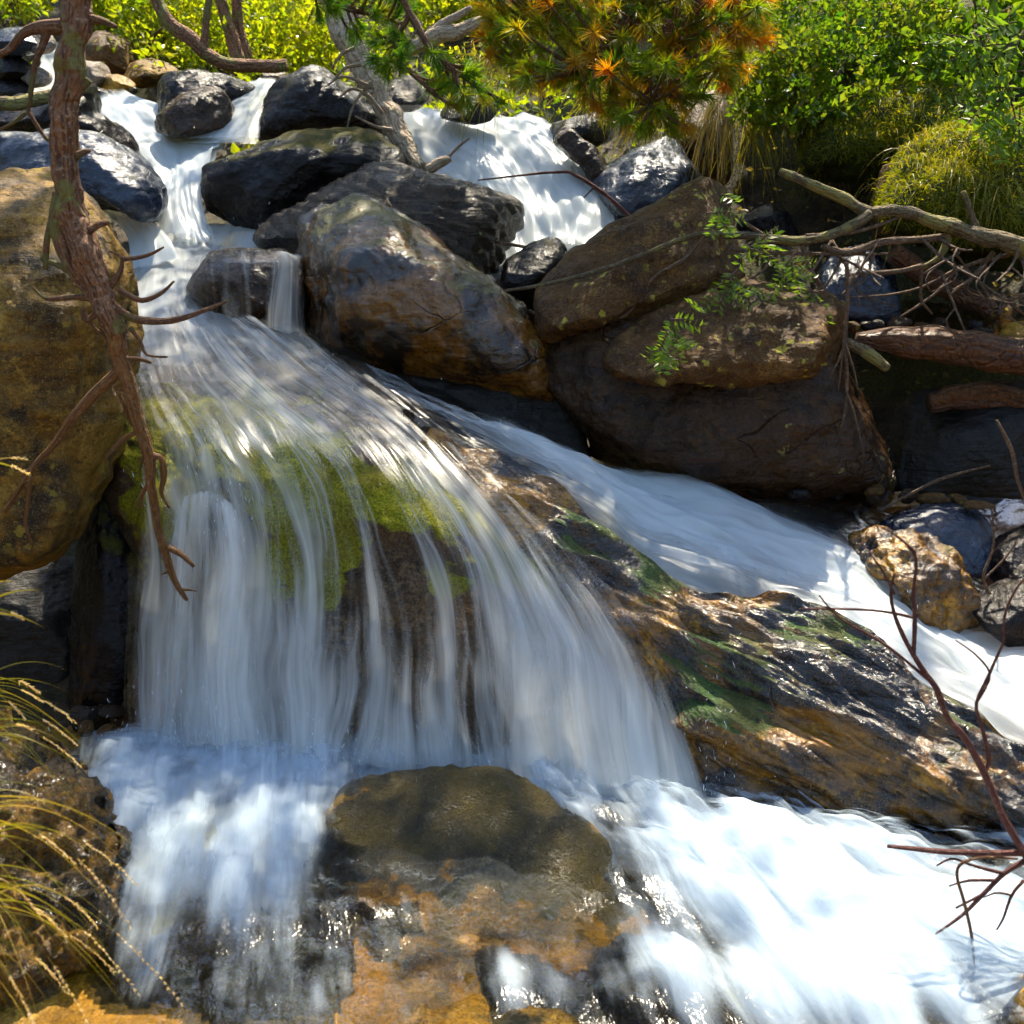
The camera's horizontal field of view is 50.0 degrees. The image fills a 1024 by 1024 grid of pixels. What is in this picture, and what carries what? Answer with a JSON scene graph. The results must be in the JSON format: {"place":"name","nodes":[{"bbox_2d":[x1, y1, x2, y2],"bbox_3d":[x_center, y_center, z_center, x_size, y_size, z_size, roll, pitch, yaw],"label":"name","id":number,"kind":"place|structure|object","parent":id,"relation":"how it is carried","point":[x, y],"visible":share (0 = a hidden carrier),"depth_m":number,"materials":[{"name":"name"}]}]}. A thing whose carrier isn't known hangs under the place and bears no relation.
{"place":"outdoors","nodes":[
{"label":"outdoors","id":0,"kind":"place"},
{"bbox_2d":[34,42,122,94],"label":"upstream water","id":1,"kind":"structure","parent":0,"point":[46,64],"depth_m":8.45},
{"bbox_2d":[0,80,28,95],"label":"stone","id":2,"kind":"object","parent":1,"relation":"on","point":[10,87],"visible":0.62,"depth_m":7.35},
{"bbox_2d":[0,56,31,80],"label":"stone","id":3,"kind":"object","parent":2,"relation":"on","point":[14,68],"visible":0.77,"depth_m":7.35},
{"bbox_2d":[0,26,37,56],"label":"stone","id":4,"kind":"object","parent":3,"relation":"on","point":[23,48],"visible":0.44,"depth_m":7.31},
{"bbox_2d":[21,66,52,87],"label":"stone","id":5,"kind":"object","parent":1,"relation":"on","point":[44,77],"visible":0.64,"depth_m":7.38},
{"bbox_2d":[86,60,110,86],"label":"stone","id":6,"kind":"object","parent":1,"relation":"on","point":[97,72],"visible":0.6,"depth_m":7.37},
{"bbox_2d":[85,30,139,74],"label":"boulder","id":7,"kind":"object","parent":1,"relation":"on","point":[99,45],"visible":0.65,"depth_m":7.81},
{"bbox_2d":[98,74,135,91],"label":"stone","id":8,"kind":"object","parent":1,"relation":"on","point":[115,82],"visible":0.88,"depth_m":7.39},
{"bbox_2d":[103,209,176,268],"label":"side chute water","id":9,"kind":"structure","parent":0,"point":[154,236],"depth_m":5.29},
{"bbox_2d":[0,128,168,222],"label":"boulder","id":10,"kind":"object","parent":9,"relation":"on","point":[122,178],"visible":0.7,"depth_m":5.16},
{"bbox_2d":[101,91,224,244],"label":"cascade","id":11,"kind":"object","parent":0,"point":[177,164],"visible":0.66,"depth_m":6.06,"materials":[{"name":"white liquid"}]},
{"bbox_2d":[0,93,138,152],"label":"rock","id":12,"kind":"object","parent":11,"relation":"on","point":[92,117],"visible":0.45,"depth_m":5.79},
{"bbox_2d":[0,83,97,111],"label":"fallen log","id":13,"kind":"object","parent":12,"relation":"on","point":[15,103],"visible":0.62,"depth_m":5.68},
{"bbox_2d":[154,86,234,137],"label":"rock","id":14,"kind":"object","parent":11,"relation":"on","point":[193,112],"visible":0.95,"depth_m":6.13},
{"bbox_2d":[157,69,255,112],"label":"rock","id":15,"kind":"object","parent":11,"relation":"on","point":[171,85],"visible":0.38,"depth_m":6.51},
{"bbox_2d":[189,78,274,143],"bbox_3d":[-1.634,-2.385,6.489,0.432,0.503,0.923,0,12,0],"label":"cascade arm","id":16,"kind":"object","parent":11,"relation":"on","point":[242,124],"visible":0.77,"depth_m":6.25},
{"bbox_2d":[134,223,301,358],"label":"pool water","id":17,"kind":"structure","parent":0,"point":[180,269],"depth_m":4.95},
{"bbox_2d":[0,167,144,582],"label":"boulder","id":18,"kind":"object","parent":17,"relation":"on","point":[56,365],"visible":0.77,"depth_m":3.60,"materials":[{"name":"stone"}]},
{"bbox_2d":[200,126,407,229],"bbox_3d":[-1.083,-1.715,5.744,1.086,0.583,0.745,0,12,0],"label":"boulder","id":19,"kind":"object","parent":17,"relation":"on","point":[245,187],"visible":0.78,"depth_m":5.48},
{"bbox_2d":[318,0,426,171],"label":"broken trunk","id":20,"kind":"object","parent":19,"relation":"on","point":[388,112],"visible":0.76,"depth_m":5.80,"materials":[{"name":"grey wood"}]},
{"bbox_2d":[190,251,299,333],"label":"spilling water","id":21,"kind":"structure","parent":0,"point":[283,312],"depth_m":4.59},
{"bbox_2d":[140,316,710,813],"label":"waterfall","id":22,"kind":"structure","parent":0,"point":[582,710],"depth_m":3.56,"materials":[{"name":"liquid"}]},
{"bbox_2d":[176,492,250,748],"bbox_3d":[-1.030,0.371,3.641,0.419,0.892,0.221,1,12,7],"label":"waterfall jet","id":23,"kind":"object","parent":22,"relation":"on","point":[228,682],"visible":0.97,"depth_m":3.59,"materials":[{"name":"liquid"}]},
{"bbox_2d":[385,107,614,279],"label":"back cascade","id":24,"kind":"object","parent":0,"point":[564,211],"visible":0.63,"depth_m":6.01,"materials":[{"name":"white liquid"}]},
{"bbox_2d":[253,64,381,140],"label":"boulder","id":25,"kind":"object","parent":24,"relation":"on","point":[305,97],"visible":0.82,"depth_m":6.12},
{"bbox_2d":[389,75,429,111],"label":"stone","id":26,"kind":"object","parent":24,"relation":"on","point":[407,95],"visible":0.69,"depth_m":6.16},
{"bbox_2d":[440,96,498,124],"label":"stone","id":27,"kind":"object","parent":24,"relation":"on","point":[475,120],"visible":0.59,"depth_m":6.17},
{"bbox_2d":[550,112,609,146],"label":"stone","id":28,"kind":"object","parent":24,"relation":"on","point":[588,134],"visible":0.58,"depth_m":6.18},
{"bbox_2d":[554,125,606,181],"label":"rock","id":29,"kind":"object","parent":24,"relation":"on","point":[588,158],"visible":0.66,"depth_m":5.83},
{"bbox_2d":[592,136,701,219],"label":"rock","id":30,"kind":"object","parent":24,"relation":"on","point":[633,180],"visible":0.77,"depth_m":5.62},
{"bbox_2d":[684,92,745,212],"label":"hanging grass","id":31,"kind":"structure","parent":30,"relation":"hanging from","point":[708,117],"depth_m":5.83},
{"bbox_2d":[48,202,965,818],"bbox_3d":[-0.626,-0.106,3.938,3.977,2.145,2.014,8,14,33],"label":"spray","id":32,"kind":"object","parent":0,"point":[410,734],"visible":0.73,"depth_m":3.55,"materials":[{"name":"white liquid"}]},
{"bbox_2d":[0,584,1023,1023],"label":"stream bed","id":33,"kind":"object","parent":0,"point":[208,960],"visible":0.09,"depth_m":2.80,"materials":[{"name":"liquid"}]},
{"bbox_2d":[0,661,90,813],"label":"grass tuft","id":34,"kind":"object","parent":33,"relation":"on","point":[21,713],"visible":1,"depth_m":2.20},
{"bbox_2d":[0,705,131,1009],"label":"boulder","id":35,"kind":"object","parent":33,"relation":"on","point":[95,795],"visible":0.9,"depth_m":2.69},
{"bbox_2d":[0,856,139,1023],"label":"grass tuft","id":36,"kind":"object","parent":33,"relation":"on","point":[40,962],"visible":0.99,"depth_m":1.85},
{"bbox_2d":[0,782,200,1022],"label":"grass tuft","id":37,"kind":"object","parent":33,"relation":"on","point":[41,911],"visible":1,"depth_m":1.87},
{"bbox_2d":[1001,973,1023,1023],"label":"stone","id":38,"kind":"object","parent":33,"relation":"on","point":[1013,1010],"visible":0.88,"depth_m":2.46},
{"bbox_2d":[0,0,1023,725],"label":"ground","id":39,"kind":"structure","parent":0,"point":[884,394],"depth_m":6.22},
{"bbox_2d":[0,456,43,627],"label":"grass tuft","id":40,"kind":"object","parent":39,"relation":"on","point":[11,612],"visible":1,"depth_m":2.09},
{"bbox_2d":[0,0,57,25],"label":"bright shrub","id":41,"kind":"object","parent":39,"relation":"on","point":[6,10],"visible":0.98,"depth_m":9.03,"materials":[{"name":"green plant"}]},
{"bbox_2d":[0,556,74,689],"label":"rock","id":42,"kind":"object","parent":39,"relation":"on","point":[47,606],"visible":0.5,"depth_m":4.32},
{"bbox_2d":[67,492,147,735],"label":"rock","id":43,"kind":"object","parent":39,"relation":"on","point":[109,591],"visible":0.63,"depth_m":3.95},
{"bbox_2d":[97,704,124,719],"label":"pebble","id":44,"kind":"object","parent":43,"relation":"on","point":[115,712],"visible":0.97,"depth_m":3.95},
{"bbox_2d":[92,0,135,31],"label":"bright shrub","id":45,"kind":"object","parent":39,"relation":"on","point":[97,8],"visible":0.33,"depth_m":8.97,"materials":[{"name":"green plant"}]},
{"bbox_2d":[0,0,228,601],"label":"leaning tree","id":46,"kind":"object","parent":39,"relation":"on","point":[70,232],"visible":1,"depth_m":3.24,"materials":[{"name":"brown plant"}]},
{"bbox_2d":[306,0,425,51],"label":"pine bough","id":47,"kind":"object","parent":46,"relation":"attached to","point":[336,8],"visible":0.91,"depth_m":5.40,"materials":[{"name":"green plant"}]},
{"bbox_2d":[359,0,514,121],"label":"pine bough","id":48,"kind":"object","parent":46,"relation":"attached to","point":[438,86],"visible":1,"depth_m":5.19,"materials":[{"name":"green plant"}]},
{"bbox_2d":[464,0,782,148],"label":"pine bough","id":49,"kind":"object","parent":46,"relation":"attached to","point":[686,37],"visible":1,"depth_m":4.68,"materials":[{"name":"green plant"}]},
{"bbox_2d":[100,0,190,67],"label":"bright shrub","id":50,"kind":"object","parent":39,"relation":"on","point":[138,31],"visible":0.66,"depth_m":8.18,"materials":[{"name":"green plant"}]},
{"bbox_2d":[123,58,178,88],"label":"rock","id":51,"kind":"object","parent":39,"relation":"on","point":[143,75],"visible":0.71,"depth_m":7.64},
{"bbox_2d":[160,0,232,72],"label":"bright shrub","id":52,"kind":"object","parent":39,"relation":"on","point":[195,8],"visible":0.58,"depth_m":8.25,"materials":[{"name":"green plant"}]},
{"bbox_2d":[150,0,287,72],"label":"thin tree","id":53,"kind":"object","parent":39,"relation":"on","point":[197,44],"visible":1,"depth_m":7.10,"materials":[{"name":"brown plant"}]},
{"bbox_2d":[242,0,315,80],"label":"bright shrub","id":54,"kind":"object","parent":39,"relation":"on","point":[269,19],"visible":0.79,"depth_m":8.45,"materials":[{"name":"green plant"}]},
{"bbox_2d":[283,0,345,72],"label":"bright shrub","id":55,"kind":"object","parent":39,"relation":"on","point":[326,61],"visible":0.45,"depth_m":8.50,"materials":[{"name":"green plant"}]},
{"bbox_2d":[18,0,787,163],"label":"undergrowth","id":56,"kind":"object","parent":39,"relation":"on","point":[252,77],"visible":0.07,"depth_m":8.24,"materials":[{"name":"green plant"}]},
{"bbox_2d":[214,0,245,58],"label":"thin tree","id":57,"kind":"object","parent":56,"relation":"on","point":[233,44],"visible":0.8,"depth_m":7.83,"materials":[{"name":"brown plant"}]},
{"bbox_2d":[231,0,252,58],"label":"thin tree","id":58,"kind":"object","parent":56,"relation":"on","point":[237,14],"visible":0.64,"depth_m":7.92,"materials":[{"name":"brown plant"}]},
{"bbox_2d":[104,332,710,818],"bbox_3d":[-0.725,0.226,4.399,1.790,1.825,3.507,-11,16,-41],"label":"waterfall rock","id":59,"kind":"object","parent":39,"relation":"on","point":[394,530],"visible":0.53,"depth_m":3.76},
{"bbox_2d":[186,247,309,345],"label":"rock","id":60,"kind":"object","parent":59,"relation":"on","point":[244,281],"visible":0.88,"depth_m":4.72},
{"bbox_2d":[381,374,590,493],"bbox_3d":[-0.122,-0.413,4.779,0.980,0.640,0.599,0,12,0],"label":"rock","id":61,"kind":"object","parent":59,"relation":"on","point":[446,400],"visible":0.47,"depth_m":4.55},
{"bbox_2d":[294,193,553,401],"bbox_3d":[-0.368,-0.944,4.867,1.296,0.937,1.143,0,12,0],"label":"boulder","id":62,"kind":"object","parent":39,"relation":"on","point":[390,288],"visible":0.88,"depth_m":4.43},
{"bbox_2d":[252,160,524,274],"bbox_3d":[-0.595,-1.399,5.312,1.321,0.637,0.837,0,12,0],"label":"boulder","id":63,"kind":"object","parent":62,"relation":"on","point":[473,223],"visible":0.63,"depth_m":5.07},
{"bbox_2d":[425,138,469,172],"bbox_3d":[-0.327,-1.797,5.548,0.231,0.184,0.058,0,12,0],"label":"driftwood","id":64,"kind":"object","parent":63,"relation":"on","point":[436,164],"visible":0.96,"depth_m":5.54,"materials":[{"name":"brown wood"}]},
{"bbox_2d":[478,170,630,215],"bbox_3d":[0.219,-1.553,5.395,0.773,0.241,0.024,0,12,0],"label":"fallen twig","id":65,"kind":"object","parent":63,"relation":"on","point":[607,196],"visible":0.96,"depth_m":5.38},
{"bbox_2d":[499,236,567,302],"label":"stone","id":66,"kind":"object","parent":62,"relation":"on","point":[534,262],"visible":0.76,"depth_m":4.92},
{"bbox_2d":[404,6,485,56],"bbox_3d":[-0.425,-3.083,7.024,0.549,0.294,0.247,0,12,0],"label":"twisted log","id":67,"kind":"object","parent":39,"relation":"on","point":[445,29],"visible":0.59,"depth_m":6.97,"materials":[{"name":"grey wood"}]},
{"bbox_2d":[408,0,499,26],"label":"bright shrub","id":68,"kind":"object","parent":39,"relation":"on","point":[427,5],"visible":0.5,"depth_m":9.24,"materials":[{"name":"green plant"}]},
{"bbox_2d":[445,41,708,162],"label":"hanging grass","id":69,"kind":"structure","parent":39,"relation":"hanging from","point":[490,73],"depth_m":6.15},
{"bbox_2d":[669,90,732,185],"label":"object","id":70,"kind":"object","parent":39,"relation":"on","point":[714,173],"visible":0.22,"depth_m":6.21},
{"bbox_2d":[401,409,1023,867],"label":"rock ledge","id":71,"kind":"object","parent":39,"relation":"on","point":[825,711],"visible":0.61,"depth_m":3.42,"materials":[{"name":"stone"}]},
{"bbox_2d":[736,202,799,240],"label":"stone","id":72,"kind":"object","parent":39,"relation":"on","point":[767,217],"visible":0.75,"depth_m":5.63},
{"bbox_2d":[724,14,895,139],"bbox_3d":[1.504,-2.233,5.618,0.864,0.708,1.901,3,12,13],"label":"glossy bush","id":73,"kind":"object","parent":39,"relation":"on","point":[810,88],"visible":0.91,"depth_m":5.49,"materials":[{"name":"green plant"}]},
{"bbox_2d":[710,102,854,219],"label":"hanging grass","id":74,"kind":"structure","parent":73,"relation":"hanging from","point":[748,124],"depth_m":5.93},
{"bbox_2d":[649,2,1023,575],"bbox_3d":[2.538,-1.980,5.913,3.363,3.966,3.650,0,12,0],"label":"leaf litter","id":75,"kind":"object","parent":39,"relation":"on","point":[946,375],"visible":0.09,"depth_m":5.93,"materials":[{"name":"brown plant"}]},
{"bbox_2d":[747,0,966,97],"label":"glossy bush","id":76,"kind":"object","parent":39,"relation":"on","point":[869,10],"visible":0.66,"depth_m":5.85,"materials":[{"name":"green plant"}]},
{"bbox_2d":[791,74,989,183],"bbox_3d":[2.047,-2.042,5.828,1.277,0.614,0.969,0,12,0],"label":"mossy boulder","id":77,"kind":"object","parent":39,"relation":"on","point":[845,151],"visible":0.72,"depth_m":5.62,"materials":[{"name":"green plant"}]},
{"bbox_2d":[853,100,1023,288],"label":"mossy boulder","id":78,"kind":"object","parent":39,"relation":"on","point":[937,170],"visible":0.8,"depth_m":4.83,"materials":[{"name":"green plant"}]},
{"bbox_2d":[870,163,900,238],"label":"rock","id":79,"kind":"object","parent":78,"relation":"on","point":[878,235],"visible":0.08,"depth_m":5.31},
{"bbox_2d":[929,14,1023,170],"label":"rowan bough","id":80,"kind":"object","parent":78,"relation":"on","point":[995,84],"visible":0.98,"depth_m":4.77,"materials":[{"name":"green plant"}]},
{"bbox_2d":[884,379,1023,498],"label":"rock","id":81,"kind":"object","parent":39,"relation":"on","point":[926,446],"visible":0.67,"depth_m":4.58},
{"bbox_2d":[855,325,1023,374],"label":"fallen log","id":82,"kind":"object","parent":81,"relation":"on","point":[985,351],"visible":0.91,"depth_m":4.45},
{"bbox_2d":[998,321,1023,337],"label":"stone","id":83,"kind":"object","parent":82,"relation":"on","point":[1013,329],"visible":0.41,"depth_m":4.56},
{"bbox_2d":[925,382,1023,412],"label":"fallen log","id":84,"kind":"object","parent":81,"relation":"on","point":[974,395],"visible":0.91,"depth_m":4.60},
{"bbox_2d":[897,0,1023,126],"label":"leafy bush","id":85,"kind":"object","parent":39,"relation":"on","point":[995,7],"visible":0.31,"depth_m":5.87,"materials":[{"name":"green plant"}]},
{"bbox_2d":[100,747,1023,1023],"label":"pool water","id":86,"kind":"structure","parent":0,"point":[262,875],"depth_m":3.00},
{"bbox_2d":[304,764,726,1023],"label":"boulder","id":87,"kind":"object","parent":86,"relation":"in","point":[531,882],"visible":0.91,"depth_m":2.88,"materials":[{"name":"stone"}]},
{"bbox_2d":[88,726,1023,1023],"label":"foam","id":88,"kind":"object","parent":86,"relation":"on","point":[818,918],"visible":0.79,"depth_m":2.83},
{"bbox_2d":[95,724,116,741],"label":"pebble","id":89,"kind":"object","parent":88,"relation":"on","point":[105,731],"visible":0.92,"depth_m":3.81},
{"bbox_2d":[955,856,1017,979],"bbox_3d":[1.091,0.945,2.552,0.139,0.318,0.009,0,12,0],"label":"fallen twig","id":90,"kind":"object","parent":88,"relation":"on","point":[960,864],"visible":0.96,"depth_m":2.53,"materials":[{"name":"brown wood"}]},
{"bbox_2d":[454,414,1023,743],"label":"stream water","id":91,"kind":"structure","parent":0,"point":[691,532],"depth_m":3.96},
{"bbox_2d":[547,289,896,498],"bbox_3d":[0.859,-0.478,4.579,1.540,0.929,0.925,0,12,0],"label":"boulder","id":92,"kind":"object","parent":91,"relation":"on","point":[772,439],"visible":0.62,"depth_m":4.23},
{"bbox_2d":[533,176,743,343],"bbox_3d":[0.535,-1.080,4.677,0.892,0.704,0.854,0,12,0],"label":"boulder","id":93,"kind":"object","parent":92,"relation":"on","point":[578,306],"visible":0.84,"depth_m":4.42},
{"bbox_2d":[601,276,844,388],"bbox_3d":[0.872,-0.725,4.424,1.040,0.445,0.843,0,12,0],"label":"rock slab","id":94,"kind":"object","parent":92,"relation":"on","point":[766,342],"visible":0.88,"depth_m":4.14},
{"bbox_2d":[640,298,704,374],"bbox_3d":[0.578,-0.633,3.942,0.218,0.266,0.234,0,12,0],"label":"rowan sprig","id":95,"kind":"object","parent":94,"relation":"on","point":[661,354],"visible":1,"depth_m":3.96,"materials":[{"name":"green plant"}]},
{"bbox_2d":[700,193,767,316],"bbox_3d":[0.826,-0.956,4.120,0.231,0.474,0.230,-12,17,-43],"label":"rowan sprig","id":96,"kind":"object","parent":94,"relation":"on","point":[734,286],"visible":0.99,"depth_m":4.15,"materials":[{"name":"green plant"}]},
{"bbox_2d":[504,168,1023,337],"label":"dead branch","id":97,"kind":"object","parent":94,"relation":"on","point":[976,233],"visible":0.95,"depth_m":4.42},
{"bbox_2d":[731,226,834,325],"bbox_3d":[1.045,-0.891,4.176,0.337,0.399,0.321,7,14,32],"label":"rowan sprig","id":98,"kind":"object","parent":94,"relation":"on","point":[788,269],"visible":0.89,"depth_m":4.21,"materials":[{"name":"green plant"}]},
{"bbox_2d":[828,239,880,460],"bbox_3d":[1.282,-0.604,4.158,0.166,0.839,0.034,0,12,0],"label":"hanging twig","id":99,"kind":"object","parent":94,"relation":"hanging from","point":[845,353],"visible":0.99,"depth_m":4.15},
{"bbox_2d":[847,338,890,371],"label":"fallen branch","id":100,"kind":"object","parent":94,"relation":"on","point":[871,355],"visible":0.9,"depth_m":4.35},
{"bbox_2d":[848,525,981,633],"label":"rock","id":101,"kind":"object","parent":91,"relation":"in","point":[945,581],"visible":0.81,"depth_m":3.85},
{"bbox_2d":[973,578,1023,646],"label":"rock","id":102,"kind":"object","parent":91,"relation":"on","point":[988,614],"visible":0.8,"depth_m":3.78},
{"bbox_2d":[982,508,1017,594],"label":"fallen twig","id":103,"kind":"object","parent":102,"relation":"on","point":[987,589],"visible":1,"depth_m":3.82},
{"bbox_2d":[995,419,1023,500],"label":"fallen twig","id":104,"kind":"object","parent":91,"relation":"on","point":[1012,452],"visible":1,"depth_m":3.44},
{"bbox_2d":[737,491,1023,593],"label":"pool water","id":105,"kind":"structure","parent":0,"point":[839,521],"depth_m":4.35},
{"bbox_2d":[880,502,995,576],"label":"rock","id":106,"kind":"object","parent":105,"relation":"on","point":[964,532],"visible":0.72,"depth_m":4.16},
{"bbox_2d":[915,492,946,504],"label":"pebble","id":107,"kind":"object","parent":106,"relation":"on","point":[930,497],"visible":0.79,"depth_m":4.33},
{"bbox_2d":[880,465,989,510],"bbox_3d":[1.646,-0.093,4.274,0.416,0.186,0.015,0,12,0],"label":"fallen twig","id":108,"kind":"object","parent":106,"relation":"on","point":[927,485],"visible":1,"depth_m":4.27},
{"bbox_2d":[989,524,1023,582],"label":"rock","id":109,"kind":"object","parent":105,"relation":"on","point":[1011,566],"visible":0.73,"depth_m":4.04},
{"bbox_2d":[799,526,1023,934],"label":"bare shrub","id":110,"kind":"object","parent":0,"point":[922,671],"visible":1,"depth_m":2.51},
{"bbox_2d":[858,300,1023,334],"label":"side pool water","id":111,"kind":"structure","parent":0,"point":[994,322],"depth_m":5.26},
{"bbox_2d":[818,244,900,323],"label":"rock","id":112,"kind":"object","parent":111,"relation":"on","point":[867,310],"visible":0.67,"depth_m":4.94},
{"bbox_2d":[885,245,995,317],"bbox_3d":[1.913,-1.030,4.893,0.500,0.323,0.107,0,12,0],"label":"fallen log","id":113,"kind":"object","parent":111,"relation":"on","point":[900,256],"visible":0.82,"depth_m":4.86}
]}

